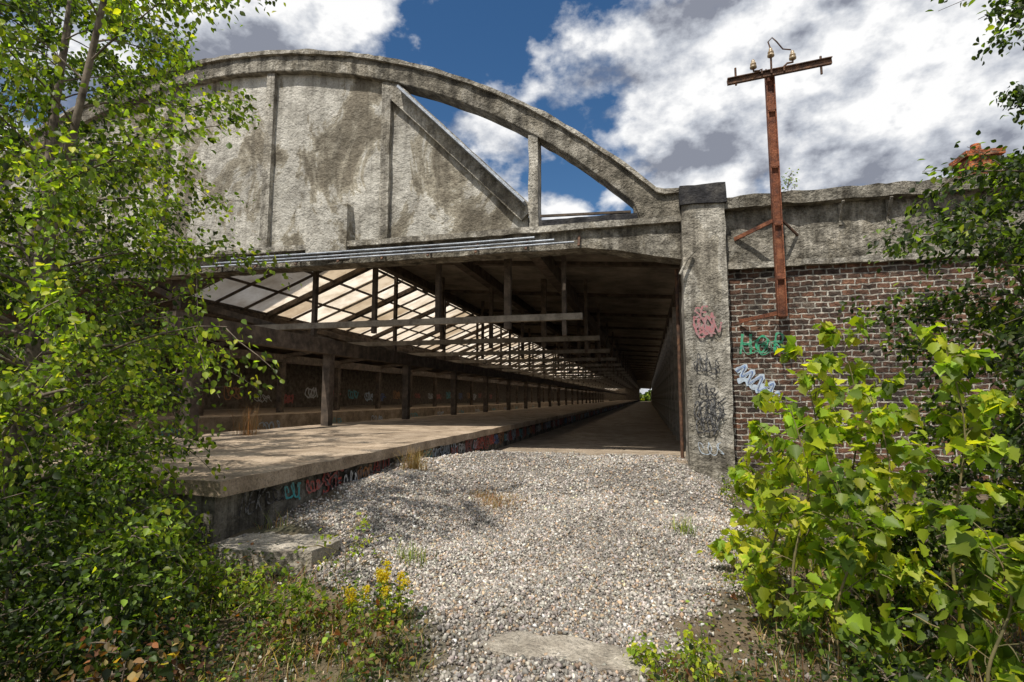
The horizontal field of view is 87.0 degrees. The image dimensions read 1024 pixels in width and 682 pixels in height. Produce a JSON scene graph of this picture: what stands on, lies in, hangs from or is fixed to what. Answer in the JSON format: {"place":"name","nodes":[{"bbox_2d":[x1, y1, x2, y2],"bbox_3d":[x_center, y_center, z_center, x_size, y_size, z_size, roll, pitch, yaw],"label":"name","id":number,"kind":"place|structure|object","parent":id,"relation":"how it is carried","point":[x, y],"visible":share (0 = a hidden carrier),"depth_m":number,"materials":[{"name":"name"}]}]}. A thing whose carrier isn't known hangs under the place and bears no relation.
{"place":"outdoors","nodes":[
{"label":"outdoors","id":0,"kind":"place"},
{"bbox_2d":[0,442,1023,681],"bbox_3d":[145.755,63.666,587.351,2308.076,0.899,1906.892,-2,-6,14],"label":"ground","id":1,"kind":"structure","parent":0,"point":[730,627],"depth_m":3.79,"materials":[{"name":"grey gravel"}]},
{"bbox_2d":[0,536,51,681],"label":"shrub","id":2,"kind":"object","parent":1,"relation":"on","point":[6,603],"visible":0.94,"depth_m":2.68,"materials":[{"name":"green plant"}]},
{"bbox_2d":[0,0,84,518],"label":"birch tree","id":3,"kind":"object","parent":1,"relation":"on","point":[5,298],"visible":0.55,"depth_m":4.18,"materials":[{"name":"green plant"}]},
{"bbox_2d":[0,492,126,679],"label":"shrub","id":4,"kind":"object","parent":1,"relation":"on","point":[8,537],"visible":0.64,"depth_m":3.22,"materials":[{"name":"green plant"}]},
{"bbox_2d":[0,0,164,441],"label":"birch tree","id":5,"kind":"object","parent":1,"relation":"on","point":[73,83],"visible":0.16,"depth_m":9.44,"materials":[{"name":"green plant"}]},
{"bbox_2d":[0,400,198,600],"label":"shrub","id":6,"kind":"object","parent":1,"relation":"on","point":[109,426],"visible":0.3,"depth_m":4.44,"materials":[{"name":"green plant"}]},
{"bbox_2d":[0,443,204,637],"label":"shrub","id":7,"kind":"object","parent":1,"relation":"on","point":[95,499],"visible":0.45,"depth_m":3.86,"materials":[{"name":"green plant"}]},
{"bbox_2d":[0,0,220,453],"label":"birch tree","id":8,"kind":"object","parent":1,"relation":"on","point":[7,268],"visible":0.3,"depth_m":7.88,"materials":[{"name":"green plant"}]},
{"bbox_2d":[0,507,230,681],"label":"shrub","id":9,"kind":"object","parent":1,"relation":"on","point":[121,606],"visible":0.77,"depth_m":3.01,"materials":[{"name":"green plant"}]},
{"bbox_2d":[0,0,238,530],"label":"birch tree","id":10,"kind":"object","parent":1,"relation":"on","point":[74,6],"visible":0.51,"depth_m":6.11,"materials":[{"name":"green plant"}]},
{"bbox_2d":[52,613,213,681],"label":"shrub","id":11,"kind":"object","parent":1,"relation":"on","point":[106,673],"visible":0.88,"depth_m":2.61,"materials":[{"name":"green plant"}]},
{"bbox_2d":[0,0,301,600],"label":"birch tree","id":12,"kind":"object","parent":1,"relation":"on","point":[59,204],"visible":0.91,"depth_m":4.16,"materials":[{"name":"green plant"}]},
{"bbox_2d":[129,500,212,581],"bbox_3d":[-2.859,1.834,4.633,0.821,0.912,1.095,3,-7,-30],"label":"shrub","id":13,"kind":"object","parent":1,"relation":"on","point":[197,519],"visible":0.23,"depth_m":4.59,"materials":[{"name":"green plant"}]},
{"bbox_2d":[125,647,233,681],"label":"shrub","id":14,"kind":"object","parent":1,"relation":"on","point":[134,676],"visible":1,"depth_m":2.31,"materials":[{"name":"brown plant"}]},
{"bbox_2d":[147,529,259,633],"bbox_3d":[-2.378,1.842,4.027,0.905,0.808,0.824,-2,-6,14],"label":"shrub","id":15,"kind":"object","parent":1,"relation":"on","point":[199,569],"visible":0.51,"depth_m":4.00,"materials":[{"name":"green plant"}]},
{"bbox_2d":[0,517,432,681],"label":"undergrowth","id":16,"kind":"object","parent":1,"relation":"on","point":[365,673],"visible":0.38,"depth_m":3.30,"materials":[{"name":"green plant"}]},
{"bbox_2d":[216,554,302,637],"bbox_3d":[-1.784,1.820,3.937,0.508,0.469,0.696,1,-6,-6],"label":"leafy weed","id":17,"kind":"object","parent":1,"relation":"on","point":[254,583],"visible":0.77,"depth_m":3.85,"materials":[{"name":"green plant"}]},
{"bbox_2d":[202,532,340,574],"bbox_3d":[-2.113,1.902,4.880,1.064,0.214,0.717,-2,-6,14],"label":"concrete slab","id":18,"kind":"object","parent":1,"relation":"on","point":[287,544],"depth_m":4.65,"materials":[{"name":"grey concrete"}]},
{"bbox_2d":[234,573,342,639],"bbox_3d":[-1.487,1.820,3.619,0.628,0.446,0.562,-2,-6,14],"label":"leafy weed","id":19,"kind":"object","parent":1,"relation":"on","point":[295,591],"visible":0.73,"depth_m":3.67,"materials":[{"name":"green plant"}]},
{"bbox_2d":[256,585,348,664],"bbox_3d":[-1.277,1.838,3.389,0.595,0.475,0.529,-2,-6,14],"label":"leafy weed","id":20,"kind":"object","parent":1,"relation":"on","point":[313,613],"visible":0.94,"depth_m":3.34,"materials":[{"name":"green plant"}]},
{"bbox_2d":[12,400,637,544],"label":"platform","id":21,"kind":"structure","parent":1,"relation":"on","point":[280,472],"depth_m":7.63,"materials":[{"name":"grey concrete"}]},
{"bbox_2d":[224,401,267,434],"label":"dry weed","id":22,"kind":"object","parent":21,"relation":"on","point":[249,429],"visible":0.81,"depth_m":11.14,"materials":[{"name":"brown plant"}]},
{"bbox_2d":[51,400,608,442],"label":"platform","id":23,"kind":"structure","parent":1,"relation":"on","point":[209,419],"depth_m":28.24,"materials":[{"name":"grey concrete"}]},
{"bbox_2d":[292,512,399,580],"bbox_3d":[-1.298,1.709,4.453,0.787,0.492,0.799,-4,-7,32],"label":"leafy weed","id":24,"kind":"object","parent":1,"relation":"on","point":[362,523],"visible":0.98,"depth_m":4.42,"materials":[{"name":"green plant"}]},
{"bbox_2d":[341,584,373,625],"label":"goldenrod plant","id":25,"kind":"object","parent":1,"relation":"on","point":[353,594],"visible":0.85,"depth_m":3.70,"materials":[{"name":"yellow plant"}]},
{"bbox_2d":[315,596,406,674],"bbox_3d":[-0.859,1.745,3.186,0.521,0.404,0.476,-5,-8,37],"label":"leafy weed","id":26,"kind":"object","parent":1,"relation":"on","point":[378,624],"visible":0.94,"depth_m":3.15,"materials":[{"name":"green plant"}]},
{"bbox_2d":[0,48,735,486],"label":"freight hall","id":27,"kind":"structure","parent":1,"relation":"on","point":[430,258],"depth_m":14.62,"materials":[{"name":"concrete"}]},
{"bbox_2d":[373,559,391,617],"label":"goldenrod plant","id":28,"kind":"object","parent":1,"relation":"on","point":[379,576],"visible":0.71,"depth_m":3.77,"materials":[{"name":"yellow plant"}]},
{"bbox_2d":[379,569,410,623],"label":"goldenrod plant","id":29,"kind":"object","parent":1,"relation":"on","point":[387,589],"visible":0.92,"depth_m":3.67,"materials":[{"name":"yellow plant"}]},
{"bbox_2d":[0,507,1023,681],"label":"grass","id":30,"kind":"structure","parent":1,"relation":"on","point":[825,619],"depth_m":3.37,"materials":[{"name":"green plant"}]},
{"bbox_2d":[0,455,1023,681],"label":"loose stones","id":31,"kind":"object","parent":1,"relation":"on","point":[560,633],"visible":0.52,"depth_m":4.59,"materials":[{"name":"grey gravel"}]},
{"bbox_2d":[482,631,654,674],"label":"concrete slab","id":32,"kind":"structure","parent":1,"relation":"on","point":[571,649],"depth_m":3.39,"materials":[{"name":"grey concrete"}]},
{"bbox_2d":[623,632,668,672],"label":"leafy weed","id":33,"kind":"object","parent":1,"relation":"on","point":[650,655],"visible":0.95,"depth_m":3.21,"materials":[{"name":"green plant"}]},
{"bbox_2d":[640,390,651,400],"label":"distant woodland","id":34,"kind":"object","parent":1,"relation":"on","point":[646,396],"visible":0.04,"depth_m":247.07,"materials":[{"name":"green plant"}]},
{"bbox_2d":[646,654,696,681],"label":"leafy weed","id":35,"kind":"object","parent":1,"relation":"on","point":[688,676],"visible":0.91,"depth_m":2.94,"materials":[{"name":"green plant"}]},
{"bbox_2d":[664,621,730,681],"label":"leafy weed","id":36,"kind":"object","parent":1,"relation":"on","point":[697,649],"visible":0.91,"depth_m":3.19,"materials":[{"name":"green plant"}]},
{"bbox_2d":[718,478,746,508],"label":"leafy weed","id":37,"kind":"object","parent":1,"relation":"on","point":[723,489],"visible":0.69,"depth_m":7.77,"materials":[{"name":"green plant"}]},
{"bbox_2d":[696,461,794,584],"bbox_3d":[2.034,1.614,4.528,0.556,1.190,0.868,3,-7,-22],"label":"maple sapling","id":38,"kind":"object","parent":1,"relation":"on","point":[740,473],"visible":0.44,"depth_m":4.55,"materials":[{"name":"green plant"}]},
{"bbox_2d":[713,553,801,618],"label":"leafy weed","id":39,"kind":"object","parent":1,"relation":"on","point":[737,567],"visible":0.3,"depth_m":4.01,"materials":[{"name":"green plant"}]},
{"bbox_2d":[727,524,795,571],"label":"leafy weed","id":40,"kind":"object","parent":1,"relation":"on","point":[749,531],"visible":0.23,"depth_m":5.03,"materials":[{"name":"green plant"}]},
{"bbox_2d":[738,420,839,620],"bbox_3d":[1.892,1.351,3.841,0.647,1.565,0.669,2,-6,-18],"label":"maple sapling","id":41,"kind":"object","parent":1,"relation":"on","point":[759,435],"visible":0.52,"depth_m":3.83,"materials":[{"name":"green plant"}]},
{"bbox_2d":[738,379,871,646],"bbox_3d":[1.871,1.174,3.546,0.756,1.856,0.532,-4,-7,32],"label":"maple sapling","id":42,"kind":"object","parent":1,"relation":"on","point":[760,592],"visible":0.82,"depth_m":3.56,"materials":[{"name":"green plant"}]},
{"bbox_2d":[762,335,870,622],"bbox_3d":[2.157,1.043,3.958,0.723,2.202,0.677,2,-6,-16],"label":"maple sapling","id":43,"kind":"object","parent":1,"relation":"on","point":[820,364],"visible":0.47,"depth_m":3.95,"materials":[{"name":"green plant"}]},
{"bbox_2d":[653,533,1023,681],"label":"undergrowth","id":44,"kind":"object","parent":1,"relation":"on","point":[785,665],"visible":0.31,"depth_m":3.33,"materials":[{"name":"green plant"}]},
{"bbox_2d":[775,436,916,670],"bbox_3d":[1.984,1.329,3.247,0.675,1.485,0.686,5,-8,-37],"label":"maple sapling","id":45,"kind":"object","parent":1,"relation":"on","point":[844,580],"visible":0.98,"depth_m":3.18,"materials":[{"name":"green plant"}]},
{"bbox_2d":[809,316,912,599],"bbox_3d":[2.632,0.986,4.066,0.803,2.339,0.566,-2,-6,14],"label":"maple sapling","id":46,"kind":"object","parent":1,"relation":"on","point":[827,336],"visible":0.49,"depth_m":4.12,"materials":[{"name":"green plant"}]},
{"bbox_2d":[721,463,1023,579],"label":"undergrowth","id":47,"kind":"object","parent":1,"relation":"on","point":[900,501],"visible":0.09,"depth_m":7.43,"materials":[{"name":"green plant"}]},
{"bbox_2d":[724,175,1023,494],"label":"brick wall","id":48,"kind":"structure","parent":1,"relation":"on","point":[828,268],"depth_m":10.91,"materials":[{"name":"brick"},{"name":"weathered concrete"}]},
{"bbox_2d":[727,37,832,322],"bbox_3d":[5.492,-3.303,11.028,1.968,5.794,0.796,-2,-6,14],"label":"utility pole","id":49,"kind":"object","parent":48,"relation":"attached to","point":[777,221],"visible":1,"depth_m":10.91,"materials":[{"name":"metal"}]},
{"bbox_2d":[781,168,798,190],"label":"leafy weed","id":50,"kind":"object","parent":48,"relation":"on","point":[786,179],"visible":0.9,"depth_m":11.42,"materials":[{"name":"green plant"}]},
{"bbox_2d":[825,382,947,616],"bbox_3d":[2.439,1.188,3.588,0.568,1.836,0.635,2,-7,-22],"label":"maple sapling","id":51,"kind":"object","parent":1,"relation":"on","point":[886,425],"visible":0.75,"depth_m":3.55,"materials":[{"name":"green plant"}]},
{"bbox_2d":[807,629,969,681],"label":"shrub","id":52,"kind":"object","parent":1,"relation":"on","point":[909,674],"visible":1,"depth_m":2.58,"materials":[{"name":"green plant"}]},
{"bbox_2d":[839,499,1012,679],"bbox_3d":[2.660,1.677,3.785,0.908,1.162,1.243,3,-7,-27],"label":"shrub","id":53,"kind":"object","parent":1,"relation":"on","point":[900,598],"visible":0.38,"depth_m":3.56,"materials":[{"name":"green plant"}]},
{"bbox_2d":[837,0,1023,549],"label":"shade tree","id":54,"kind":"object","parent":1,"relation":"on","point":[966,238],"visible":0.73,"depth_m":4.27,"materials":[{"name":"green plant"}]},
{"bbox_2d":[877,318,1023,680],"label":"maple sapling","id":55,"kind":"object","parent":1,"relation":"on","point":[956,362],"visible":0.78,"depth_m":3.40,"materials":[{"name":"green plant"}]},
{"bbox_2d":[878,498,1023,681],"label":"maple sapling","id":56,"kind":"object","parent":1,"relation":"on","point":[996,656],"visible":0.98,"depth_m":2.73,"materials":[{"name":"green plant"}]},
{"bbox_2d":[914,81,1023,510],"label":"shade tree","id":57,"kind":"object","parent":1,"relation":"on","point":[944,479],"visible":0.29,"depth_m":6.43,"materials":[{"name":"green plant"}]},
{"bbox_2d":[948,143,1006,176],"bbox_3d":[12.130,-0.981,13.702,0.859,8.361,0.870,-2,-6,14],"label":"chimney","id":58,"kind":"object","parent":1,"relation":"on","point":[992,152],"visible":0.15,"depth_m":13.78,"materials":[{"name":"orange brick"}]},
{"bbox_2d":[982,318,1023,582],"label":"shade tree","id":59,"kind":"object","parent":1,"relation":"on","point":[1001,336],"visible":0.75,"depth_m":3.22,"materials":[{"name":"green plant"}]},
{"bbox_2d":[998,534,1023,630],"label":"maple sapling","id":60,"kind":"object","parent":1,"relation":"on","point":[1016,618],"visible":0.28,"depth_m":3.23,"materials":[{"name":"green plant"}]},
{"bbox_2d":[1012,491,1023,560],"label":"maple sapling","id":61,"kind":"object","parent":1,"relation":"on","point":[1021,502],"visible":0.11,"depth_m":3.47,"materials":[{"name":"green plant"}]},
{"bbox_2d":[0,0,1023,393],"label":"sky","id":62,"kind":"structure","parent":0,"point":[645,81],"materials":[{"name":"blue"}]},
{"bbox_2d":[273,450,778,681],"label":"gravel","id":63,"kind":"structure","parent":0,"point":[599,504],"depth_m":5.29,"materials":[{"name":"grey gravel"}]},
{"bbox_2d":[387,443,434,471],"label":"grass tuft","id":64,"kind":"object","parent":63,"relation":"on","point":[413,463],"visible":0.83,"depth_m":8.02,"materials":[{"name":"beige plant"}]},
{"bbox_2d":[390,538,437,568],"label":"grass tuft","id":65,"kind":"object","parent":63,"relation":"on","point":[409,554],"visible":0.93,"depth_m":4.88,"materials":[{"name":"green plant"}]},
{"bbox_2d":[469,485,495,500],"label":"grass tuft","id":66,"kind":"object","parent":63,"relation":"on","point":[487,495],"visible":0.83,"depth_m":7.55,"materials":[{"name":"beige plant"}]},
{"bbox_2d":[462,490,527,513],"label":"grass tuft","id":67,"kind":"object","parent":63,"relation":"on","point":[493,502],"visible":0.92,"depth_m":7.13,"materials":[{"name":"beige plant"}]},
{"bbox_2d":[664,515,707,536],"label":"grass tuft","id":68,"kind":"object","parent":63,"relation":"on","point":[681,524],"visible":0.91,"depth_m":5.75,"materials":[{"name":"green plant"}]},
{"bbox_2d":[494,401,687,463],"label":"hall floor","id":69,"kind":"structure","parent":0,"point":[640,428],"depth_m":18.38,"materials":[{"name":"grey concrete"}]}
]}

